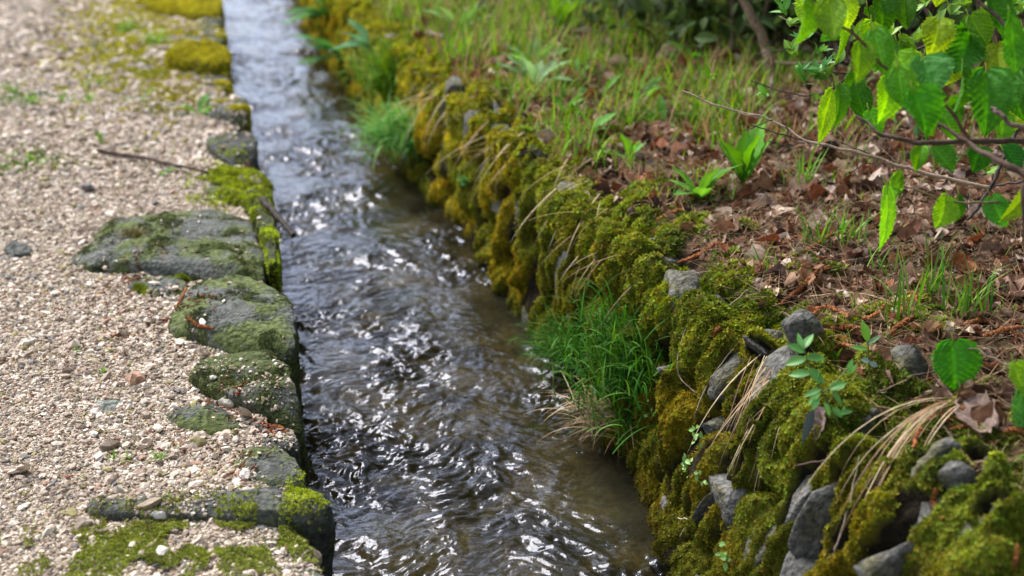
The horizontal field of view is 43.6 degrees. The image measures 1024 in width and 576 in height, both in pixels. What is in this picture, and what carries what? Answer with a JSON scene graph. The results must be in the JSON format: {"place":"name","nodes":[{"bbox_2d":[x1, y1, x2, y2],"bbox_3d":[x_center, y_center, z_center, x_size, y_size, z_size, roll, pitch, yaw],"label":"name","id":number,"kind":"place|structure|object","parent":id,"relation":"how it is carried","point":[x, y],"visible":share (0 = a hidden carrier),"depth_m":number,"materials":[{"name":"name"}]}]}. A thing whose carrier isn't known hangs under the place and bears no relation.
{"place":"outdoors","nodes":[
{"label":"outdoors","id":0,"kind":"place"},
{"bbox_2d":[0,0,322,575],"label":"path","id":1,"kind":"structure","parent":0,"point":[16,560],"depth_m":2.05,"materials":[{"name":"gravel"}]},
{"bbox_2d":[4,241,31,257],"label":"stone","id":2,"kind":"object","parent":1,"relation":"on","point":[18,249],"visible":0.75,"depth_m":2.85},
{"bbox_2d":[95,400,121,411],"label":"pebble","id":3,"kind":"object","parent":1,"relation":"on","point":[107,406],"visible":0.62,"depth_m":2.10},
{"bbox_2d":[112,12,139,31],"bbox_3d":[-1.767,-1.214,5.889,0.179,0.122,0.158,-1,20,-2],"label":"sprout","id":4,"kind":"object","parent":1,"relation":"on","point":[122,28],"visible":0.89,"depth_m":5.89,"materials":[{"name":"green plant"}]},
{"bbox_2d":[0,112,288,491],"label":"bud crumbs","id":5,"kind":"object","parent":1,"relation":"on","point":[271,429],"visible":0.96,"depth_m":2.34,"materials":[{"name":"plant"}]},
{"bbox_2d":[97,148,207,173],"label":"twig","id":6,"kind":"object","parent":1,"relation":"on","point":[114,153],"visible":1,"depth_m":3.59,"materials":[{"name":"wood"}]},
{"bbox_2d":[142,24,172,45],"bbox_3d":[-1.546,-1.092,5.546,0.175,0.121,0.166,-1,20,-2],"label":"sprout","id":7,"kind":"object","parent":1,"relation":"on","point":[159,37],"visible":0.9,"depth_m":5.54,"materials":[{"name":"green plant"}]},
{"bbox_2d":[127,272,190,298],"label":"kerb stone","id":8,"kind":"object","parent":1,"relation":"on","point":[139,286],"visible":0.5,"depth_m":2.63,"materials":[{"name":"grey stone"}]},
{"bbox_2d":[137,104,185,116],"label":"kerb stone","id":9,"kind":"object","parent":1,"relation":"on","point":[153,112],"visible":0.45,"depth_m":4.24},
{"bbox_2d":[0,0,331,575],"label":"ground moss","id":10,"kind":"object","parent":1,"relation":"on","point":[154,528],"visible":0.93,"depth_m":3.13,"materials":[{"name":"green plant"}]},
{"bbox_2d":[71,209,267,284],"bbox_3d":[-0.770,0.067,2.921,0.433,0.410,0.574,-5,20,-13],"label":"kerb stone","id":11,"kind":"object","parent":1,"relation":"on","point":[222,229],"visible":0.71,"depth_m":2.79,"materials":[{"name":"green stone"}]},
{"bbox_2d":[109,225,152,237],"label":"moss clod","id":12,"kind":"object","parent":11,"relation":"on","point":[136,231],"visible":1,"depth_m":2.85,"materials":[{"name":"plant"}]},
{"bbox_2d":[134,0,225,29],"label":"kerb stone","id":13,"kind":"object","parent":1,"relation":"on","point":[215,9],"visible":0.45,"depth_m":6.37,"materials":[{"name":"green plant"}]},
{"bbox_2d":[179,93,211,112],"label":"seedling","id":14,"kind":"object","parent":1,"relation":"on","point":[203,100],"visible":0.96,"depth_m":4.21,"materials":[{"name":"green plant"}]},
{"bbox_2d":[163,38,234,91],"bbox_3d":[-1.257,-0.763,5.175,0.279,0.436,0.608,-5,20,-13],"label":"kerb stone","id":15,"kind":"object","parent":1,"relation":"on","point":[218,58],"visible":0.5,"depth_m":4.96,"materials":[{"name":"green plant"}]},
{"bbox_2d":[167,402,242,435],"bbox_3d":[-0.494,0.253,2.073,0.105,0.120,0.137,-15,25,-36],"label":"kerb stone","id":16,"kind":"object","parent":1,"relation":"on","point":[197,418],"visible":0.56,"depth_m":2.04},
{"bbox_2d":[180,71,233,96],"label":"kerb stone","id":17,"kind":"object","parent":1,"relation":"on","point":[219,81],"visible":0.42,"depth_m":4.73,"materials":[{"name":"green plant"}]},
{"bbox_2d":[184,25,231,72],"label":"kerb stone","id":18,"kind":"object","parent":1,"relation":"on","point":[193,34],"visible":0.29,"depth_m":5.71,"materials":[{"name":"green plant"}]},
{"bbox_2d":[196,16,222,28],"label":"kerb stone","id":19,"kind":"object","parent":1,"relation":"on","point":[215,22],"visible":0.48,"depth_m":6.10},
{"bbox_2d":[87,486,335,575],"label":"kerb stone","id":20,"kind":"object","parent":1,"relation":"on","point":[322,541],"visible":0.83,"depth_m":1.77,"materials":[{"name":"stone"}]},
{"bbox_2d":[205,96,252,132],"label":"kerb stone","id":21,"kind":"object","parent":1,"relation":"on","point":[238,118],"visible":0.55,"depth_m":4.13,"materials":[{"name":"grey stone"}]},
{"bbox_2d":[206,132,259,171],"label":"kerb stone","id":22,"kind":"object","parent":1,"relation":"on","point":[213,147],"visible":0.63,"depth_m":3.64,"materials":[{"name":"stone"}]},
{"bbox_2d":[168,274,302,414],"bbox_3d":[-0.541,0.212,2.515,0.253,0.415,0.434,-5,20,-13],"label":"kerb stone","id":23,"kind":"object","parent":1,"relation":"on","point":[249,313],"visible":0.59,"depth_m":2.38,"materials":[{"name":"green stone"}]},
{"bbox_2d":[151,523,322,575],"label":"kerb stone","id":24,"kind":"object","parent":1,"relation":"on","point":[316,573],"visible":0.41,"depth_m":1.69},
{"bbox_2d":[203,165,276,229],"bbox_3d":[-0.723,-0.108,3.434,0.190,0.392,0.418,-5,20,-13],"label":"kerb stone","id":25,"kind":"object","parent":1,"relation":"on","point":[239,200],"visible":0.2,"depth_m":3.30,"materials":[{"name":"green plant"}]},
{"bbox_2d":[187,348,309,488],"bbox_3d":[-0.446,0.325,2.236,0.172,0.392,0.308,-13,23,-31],"label":"kerb stone","id":26,"kind":"object","parent":1,"relation":"on","point":[294,416],"visible":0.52,"depth_m":2.14,"materials":[{"name":"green stone"}]},
{"bbox_2d":[245,187,282,292],"bbox_3d":[-0.581,0.017,3.063,0.080,0.408,0.649,-5,20,-13],"label":"kerb stone","id":27,"kind":"object","parent":1,"relation":"on","point":[269,239],"visible":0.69,"depth_m":2.90,"materials":[{"name":"green plant"}]},
{"bbox_2d":[259,197,295,237],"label":"twig","id":28,"kind":"object","parent":27,"relation":"on","point":[268,206],"visible":1,"depth_m":3.01,"materials":[{"name":"wood"}]},
{"bbox_2d":[232,445,305,488],"bbox_3d":[-0.371,0.430,1.973,0.116,0.375,0.156,-5,20,-13],"label":"kerb stone","id":29,"kind":"object","parent":1,"relation":"on","point":[272,469],"visible":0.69,"depth_m":1.90,"materials":[{"name":"stone"}]},
{"bbox_2d":[259,426,300,467],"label":"kerb stone","id":30,"kind":"object","parent":1,"relation":"on","point":[292,452],"visible":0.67,"depth_m":1.99,"materials":[{"name":"stone"}]},
{"bbox_2d":[222,0,655,575],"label":"stream bed","id":31,"kind":"object","parent":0,"point":[386,510],"visible":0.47,"depth_m":2.84,"materials":[{"name":"liquid"}]},
{"bbox_2d":[295,0,1023,575],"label":"stone wall","id":32,"kind":"structure","parent":31,"relation":"on","point":[885,546],"depth_m":1.99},
{"bbox_2d":[282,0,327,24],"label":"broadleaf plant","id":33,"kind":"object","parent":32,"relation":"on","point":[310,15],"visible":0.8,"depth_m":6.23,"materials":[{"name":"green plant"}]},
{"bbox_2d":[291,34,341,67],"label":"broadleaf plant","id":34,"kind":"object","parent":32,"relation":"on","point":[325,44],"visible":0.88,"depth_m":5.65,"materials":[{"name":"green plant"}]},
{"bbox_2d":[328,19,370,50],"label":"broadleaf plant","id":35,"kind":"object","parent":32,"relation":"on","point":[361,40],"visible":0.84,"depth_m":4.90,"materials":[{"name":"green plant"}]},
{"bbox_2d":[318,23,424,102],"bbox_3d":[-0.450,-0.814,4.589,0.506,0.297,0.587,-5,20,-13],"label":"grass tussock","id":36,"kind":"object","parent":32,"relation":"on","point":[381,79],"depth_m":4.53,"materials":[{"name":"plant"}]},
{"bbox_2d":[325,85,426,178],"bbox_3d":[-0.368,-0.537,4.212,0.514,0.272,0.574,4,20,11],"label":"grass tussock","id":37,"kind":"object","parent":32,"relation":"on","point":[397,142],"depth_m":4.18,"materials":[{"name":"plant"}]},
{"bbox_2d":[374,71,446,147],"bbox_3d":[-0.335,-0.544,4.093,0.283,0.245,0.702,-5,20,-13],"label":"hanging straw","id":38,"kind":"object","parent":32,"relation":"hanging from","point":[421,93],"visible":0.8,"depth_m":3.96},
{"bbox_2d":[422,3,491,30],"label":"broadleaf plant","id":39,"kind":"object","parent":32,"relation":"on","point":[469,12],"visible":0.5,"depth_m":4.60,"materials":[{"name":"green plant"}]},
{"bbox_2d":[426,109,524,205],"bbox_3d":[-0.089,-0.335,3.389,0.300,0.225,0.689,-5,20,-13],"label":"hanging straw","id":40,"kind":"object","parent":32,"relation":"hanging from","point":[480,153],"visible":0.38,"depth_m":3.37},
{"bbox_2d":[501,299,591,395],"bbox_3d":[0.103,0.111,2.679,0.291,0.167,0.278,4,20,10],"label":"grass tussock","id":41,"kind":"object","parent":32,"relation":"hanging from","point":[557,352],"depth_m":2.67,"materials":[{"name":"plant"}]},
{"bbox_2d":[509,153,610,200],"bbox_3d":[0.105,-0.223,2.991,0.240,0.213,0.776,-5,20,-13],"label":"hanging straw","id":42,"kind":"object","parent":32,"relation":"hanging from","point":[559,173],"visible":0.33,"depth_m":2.88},
{"bbox_2d":[510,181,632,327],"bbox_3d":[0.132,-0.057,2.585,0.239,0.208,0.572,-5,20,-13],"label":"hanging straw","id":43,"kind":"object","parent":32,"relation":"hanging from","point":[573,242],"visible":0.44,"depth_m":2.61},
{"bbox_2d":[511,375,633,459],"bbox_3d":[0.168,0.236,2.400,0.289,0.132,0.333,12,23,30],"label":"dry tussock","id":44,"kind":"object","parent":32,"relation":"attached to","point":[591,421],"visible":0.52,"depth_m":2.40,"materials":[{"name":"plant"}]},
{"bbox_2d":[540,266,677,524],"bbox_3d":[0.203,0.152,2.343,0.315,0.420,0.549,-5,20,-13],"label":"grass tussock","id":45,"kind":"object","parent":32,"relation":"hanging from","point":[620,364],"depth_m":2.31,"materials":[{"name":"plant"}]},
{"bbox_2d":[594,134,644,157],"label":"broadleaf plant","id":46,"kind":"object","parent":32,"relation":"on","point":[635,147],"visible":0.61,"depth_m":2.91,"materials":[{"name":"green plant"}]},
{"bbox_2d":[297,0,1023,575],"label":"moss","id":47,"kind":"object","parent":32,"relation":"on","point":[739,326],"visible":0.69,"depth_m":2.13,"materials":[{"name":"green plant"}]},
{"bbox_2d":[549,89,590,112],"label":"broadleaf plant","id":48,"kind":"object","parent":47,"relation":"on","point":[569,103],"visible":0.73,"depth_m":3.31,"materials":[{"name":"green plant"}]},
{"bbox_2d":[574,106,615,131],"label":"broadleaf plant","id":49,"kind":"object","parent":47,"relation":"on","point":[606,117],"visible":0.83,"depth_m":3.10,"materials":[{"name":"green plant"}]},
{"bbox_2d":[742,236,776,272],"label":"grass tuft","id":50,"kind":"object","parent":47,"relation":"on","point":[765,255],"visible":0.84,"depth_m":2.19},
{"bbox_2d":[803,406,825,439],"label":"dead leaf","id":51,"kind":"object","parent":47,"relation":"on","point":[818,412],"visible":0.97,"depth_m":1.70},
{"bbox_2d":[820,324,860,333],"bbox_3d":[0.483,0.063,1.932,0.087,0.024,0.040,-11,23,-27],"label":"catkin","id":52,"kind":"object","parent":47,"relation":"on","point":[840,327],"visible":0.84,"depth_m":1.94},
{"bbox_2d":[850,321,880,391],"bbox_3d":[0.485,0.100,1.762,0.046,0.108,0.028,0,20,1],"label":"leafy sprout","id":53,"kind":"object","parent":47,"relation":"on","point":[865,332],"visible":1,"depth_m":1.75,"materials":[{"name":"green plant"}]},
{"bbox_2d":[888,314,914,332],"bbox_3d":[0.588,0.053,1.921,0.066,0.015,0.012,-16,26,-38],"label":"catkin","id":54,"kind":"object","parent":47,"relation":"on","point":[900,324],"visible":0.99,"depth_m":1.91},
{"bbox_2d":[863,249,971,321],"bbox_3d":[0.602,-0.001,1.934,0.125,0.130,0.174,-5,20,-13],"label":"grass tuft","id":55,"kind":"object","parent":47,"relation":"on","point":[899,301],"visible":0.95,"depth_m":1.94,"materials":[{"name":"plant"}]},
{"bbox_2d":[912,412,947,448],"bbox_3d":[0.517,0.187,1.629,0.034,0.039,0.151,13,24,32],"label":"catkin","id":56,"kind":"object","parent":47,"relation":"on","point":[916,437],"visible":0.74,"depth_m":1.64},
{"bbox_2d":[951,391,998,432],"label":"dead leaf","id":57,"kind":"object","parent":47,"relation":"on","point":[967,419],"visible":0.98,"depth_m":1.64,"materials":[{"name":"plant"}]},
{"bbox_2d":[1011,543,1020,570],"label":"catkin","id":58,"kind":"object","parent":47,"relation":"on","point":[1015,558],"visible":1,"depth_m":1.41},
{"bbox_2d":[656,180,678,194],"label":"dead leaf","id":59,"kind":"object","parent":32,"relation":"on","point":[665,190],"visible":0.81,"depth_m":2.64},
{"bbox_2d":[680,453,694,477],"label":"wall plant","id":60,"kind":"object","parent":32,"relation":"attached to","point":[685,462],"depth_m":1.96,"materials":[{"name":"green plant"}]},
{"bbox_2d":[689,425,706,447],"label":"wall plant","id":61,"kind":"object","parent":32,"relation":"attached to","point":[700,434],"depth_m":1.96,"materials":[{"name":"green plant"}]},
{"bbox_2d":[677,241,725,262],"bbox_3d":[0.346,-0.063,2.337,0.087,0.049,0.017,4,20,12],"label":"catkin","id":62,"kind":"object","parent":32,"relation":"on","point":[698,254],"visible":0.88,"depth_m":2.33},
{"bbox_2d":[714,541,735,571],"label":"wall plant","id":63,"kind":"object","parent":32,"relation":"attached to","point":[724,554],"depth_m":1.77,"materials":[{"name":"green plant"}]},
{"bbox_2d":[688,354,779,507],"bbox_3d":[0.368,0.225,1.853,0.203,0.176,0.323,-5,20,-13],"label":"hanging straw","id":64,"kind":"object","parent":32,"relation":"hanging from","point":[751,389],"visible":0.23,"depth_m":1.87,"materials":[{"name":"plant"}]},
{"bbox_2d":[778,269,818,304],"bbox_3d":[0.477,-0.003,2.106,0.013,0.036,0.123,18,26,40],"label":"catkin","id":65,"kind":"object","parent":32,"relation":"on","point":[799,288],"visible":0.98,"depth_m":2.10},
{"bbox_2d":[785,333,856,424],"bbox_3d":[0.402,0.126,1.671,0.088,0.124,0.046,13,24,31],"label":"leafy sprout","id":66,"kind":"object","parent":32,"relation":"on","point":[800,345],"visible":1,"depth_m":1.67,"materials":[{"name":"green plant"}]},
{"bbox_2d":[813,304,848,316],"bbox_3d":[0.503,0.043,1.995,0.040,0.031,0.076,-17,26,-38],"label":"catkin","id":67,"kind":"object","parent":32,"relation":"on","point":[820,309],"visible":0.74,"depth_m":2.01},
{"bbox_2d":[833,456,859,550],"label":"twig","id":68,"kind":"object","parent":32,"relation":"on","point":[848,507],"visible":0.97,"depth_m":1.58,"materials":[{"name":"wood"}]},
{"bbox_2d":[789,398,960,573],"bbox_3d":[0.487,0.247,1.619,0.297,0.169,0.088,-14,24,-33],"label":"hanging straw","id":69,"kind":"object","parent":32,"relation":"hanging from","point":[925,413],"visible":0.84,"depth_m":1.61,"materials":[{"name":"plant"}]},
{"bbox_2d":[922,326,940,352],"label":"dead leaf","id":70,"kind":"object","parent":32,"relation":"on","point":[926,334],"visible":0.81,"depth_m":1.87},
{"bbox_2d":[930,487,944,520],"bbox_3d":[0.496,0.252,1.491,0.010,0.026,0.052,2,20,6],"label":"catkin","id":71,"kind":"object","parent":32,"relation":"on","point":[935,492],"visible":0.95,"depth_m":1.50},
{"bbox_2d":[997,383,1014,410],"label":"dead leaf","id":72,"kind":"object","parent":32,"relation":"on","point":[1008,396],"visible":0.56,"depth_m":1.69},
{"bbox_2d":[223,0,656,575],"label":"stream water","id":73,"kind":"structure","parent":0,"point":[367,321],"depth_m":3.79,"materials":[{"name":"liquid"}]},
{"bbox_2d":[378,0,1023,470],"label":"bank","id":74,"kind":"structure","parent":0,"point":[986,340],"depth_m":2.50,"materials":[{"name":"brown plant"}]},
{"bbox_2d":[495,55,573,85],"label":"broadleaf plant","id":75,"kind":"object","parent":74,"relation":"on","point":[551,64],"visible":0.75,"depth_m":3.68,"materials":[{"name":"green plant"}]},
{"bbox_2d":[502,34,573,63],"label":"broadleaf plant","id":76,"kind":"object","parent":74,"relation":"on","point":[537,46],"visible":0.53,"depth_m":3.94,"materials":[{"name":"green plant"}]},
{"bbox_2d":[537,0,578,25],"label":"broadleaf plant","id":77,"kind":"object","parent":74,"relation":"on","point":[557,8],"visible":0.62,"depth_m":4.52,"materials":[{"name":"green plant"}]},
{"bbox_2d":[476,0,754,38],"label":"background shrub","id":78,"kind":"object","parent":74,"relation":"on","point":[614,6],"visible":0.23,"depth_m":4.22,"materials":[{"name":"green plant"}]},
{"bbox_2d":[629,75,662,97],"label":"broadleaf plant","id":79,"kind":"object","parent":74,"relation":"on","point":[649,86],"visible":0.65,"depth_m":3.42,"materials":[{"name":"green plant"}]},
{"bbox_2d":[642,94,680,128],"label":"broadleaf plant","id":80,"kind":"object","parent":74,"relation":"on","point":[661,107],"visible":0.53,"depth_m":3.18,"materials":[{"name":"green plant"}]},
{"bbox_2d":[378,1,959,165],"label":"bank moss","id":81,"kind":"object","parent":74,"relation":"on","point":[657,94],"visible":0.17,"depth_m":3.40,"materials":[{"name":"green plant"}]},
{"bbox_2d":[368,0,1023,461],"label":"grass","id":82,"kind":"structure","parent":74,"relation":"on","point":[490,30],"depth_m":3.61,"materials":[{"name":"plant"}]},
{"bbox_2d":[372,1,1023,560],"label":"dry needles","id":83,"kind":"object","parent":74,"relation":"on","point":[840,235],"visible":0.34,"depth_m":2.30,"materials":[{"name":"plant"}]},
{"bbox_2d":[670,163,742,200],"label":"broadleaf plant","id":84,"kind":"object","parent":74,"relation":"on","point":[710,179],"visible":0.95,"depth_m":2.56,"materials":[{"name":"green plant"}]},
{"bbox_2d":[581,0,854,48],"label":"background shrub","id":85,"kind":"object","parent":74,"relation":"on","point":[676,10],"visible":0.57,"depth_m":3.93,"materials":[{"name":"green plant"}]},
{"bbox_2d":[591,0,858,55],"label":"background shrub","id":86,"kind":"object","parent":74,"relation":"on","point":[703,47],"visible":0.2,"depth_m":3.99,"materials":[{"name":"green plant"}]},
{"bbox_2d":[729,0,735,50],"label":"sapling","id":87,"kind":"object","parent":74,"relation":"on","point":[731,22],"visible":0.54,"depth_m":3.89,"materials":[{"name":"brown plant"}]},
{"bbox_2d":[717,121,771,186],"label":"broadleaf plant","id":88,"kind":"object","parent":74,"relation":"on","point":[748,150],"visible":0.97,"depth_m":2.66,"materials":[{"name":"green plant"}]},
{"bbox_2d":[739,0,777,84],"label":"sapling","id":89,"kind":"object","parent":74,"relation":"on","point":[757,27],"visible":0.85,"depth_m":3.49,"materials":[{"name":"brown plant"}]},
{"bbox_2d":[660,0,894,59],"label":"background shrub","id":90,"kind":"object","parent":74,"relation":"on","point":[687,23],"visible":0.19,"depth_m":3.71,"materials":[{"name":"green plant"}]},
{"bbox_2d":[773,140,831,185],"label":"grass tuft","id":91,"kind":"object","parent":74,"relation":"on","point":[800,170],"visible":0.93,"depth_m":2.60,"materials":[{"name":"plant"}]},
{"bbox_2d":[791,202,841,247],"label":"grass tuft","id":92,"kind":"object","parent":74,"relation":"on","point":[823,240],"visible":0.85,"depth_m":2.28,"materials":[{"name":"plant"}]},
{"bbox_2d":[634,0,1023,61],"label":"bare thicket","id":93,"kind":"object","parent":74,"relation":"on","point":[802,43],"visible":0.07,"depth_m":3.75,"materials":[{"name":"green plant"}]},
{"bbox_2d":[824,204,877,246],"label":"grass tuft","id":94,"kind":"object","parent":74,"relation":"on","point":[852,233],"visible":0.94,"depth_m":2.29,"materials":[{"name":"plant"}]},
{"bbox_2d":[682,0,1023,220],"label":"thin twigged shrub","id":95,"kind":"object","parent":74,"relation":"on","point":[815,67],"visible":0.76,"depth_m":2.20,"materials":[{"name":"brown plant"}]},
{"bbox_2d":[743,0,1023,138],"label":"background shrub","id":96,"kind":"object","parent":74,"relation":"on","point":[957,18],"visible":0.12,"depth_m":2.93,"materials":[{"name":"green plant"}]},
{"bbox_2d":[867,240,909,276],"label":"grass tuft","id":97,"kind":"object","parent":74,"relation":"on","point":[880,266],"visible":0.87,"depth_m":2.16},
{"bbox_2d":[759,0,1022,55],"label":"background shrub","id":98,"kind":"object","parent":74,"relation":"on","point":[931,9],"visible":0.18,"depth_m":3.76,"materials":[{"name":"green plant"}]},
{"bbox_2d":[889,274,914,287],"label":"dead leaf","id":99,"kind":"object","parent":74,"relation":"on","point":[911,280],"visible":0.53,"depth_m":2.10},
{"bbox_2d":[784,0,1023,174],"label":"fresh leaved shrub","id":100,"kind":"object","parent":74,"relation":"on","point":[953,7],"visible":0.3,"depth_m":2.25,"materials":[{"name":"green plant"}]},
{"bbox_2d":[793,0,1023,434],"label":"hazel shrub","id":101,"kind":"object","parent":74,"relation":"on","point":[913,81],"visible":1,"depth_m":1.71,"materials":[{"name":"green plant"}]},
{"bbox_2d":[849,0,1002,41],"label":"background shrub","id":102,"kind":"object","parent":74,"relation":"on","point":[922,15],"visible":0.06,"depth_m":3.41,"materials":[{"name":"green plant"}]},
{"bbox_2d":[895,218,964,300],"bbox_3d":[0.663,-0.036,2.006,0.092,0.134,0.150,-3,20,-8],"label":"grass tuft","id":103,"kind":"object","parent":74,"relation":"on","point":[936,283],"visible":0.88,"depth_m":2.01,"materials":[{"name":"plant"}]},
{"bbox_2d":[941,168,965,185],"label":"dead leaf","id":104,"kind":"object","parent":74,"relation":"on","point":[959,173],"visible":0.56,"depth_m":2.57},
{"bbox_2d":[935,248,1013,318],"bbox_3d":[0.688,0.006,1.932,0.122,0.118,0.147,11,23,28],"label":"grass tuft","id":105,"kind":"object","parent":74,"relation":"on","point":[965,300],"visible":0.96,"depth_m":1.95,"materials":[{"name":"plant"}]},
{"bbox_2d":[960,317,993,326],"bbox_3d":[0.695,0.051,1.926,0.069,0.014,0.018,-10,22,-26],"label":"catkin","id":106,"kind":"object","parent":74,"relation":"on","point":[978,320],"visible":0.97,"depth_m":1.93},
{"bbox_2d":[974,239,1005,258],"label":"dead leaf","id":107,"kind":"object","parent":74,"relation":"on","point":[989,244],"visible":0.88,"depth_m":2.20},
{"bbox_2d":[982,325,1022,337],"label":"catkin","id":108,"kind":"object","parent":74,"relation":"on","point":[1002,329],"visible":1,"depth_m":1.89},
{"bbox_2d":[997,290,1023,298],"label":"dead leaf","id":109,"kind":"object","parent":74,"relation":"on","point":[1018,294],"visible":0.98,"depth_m":1.99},
{"bbox_2d":[802,410,814,442],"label":"stone","id":110,"kind":"object","parent":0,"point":[808,424],"visible":0.93,"depth_m":1.69,"materials":[{"name":"grey stone"}]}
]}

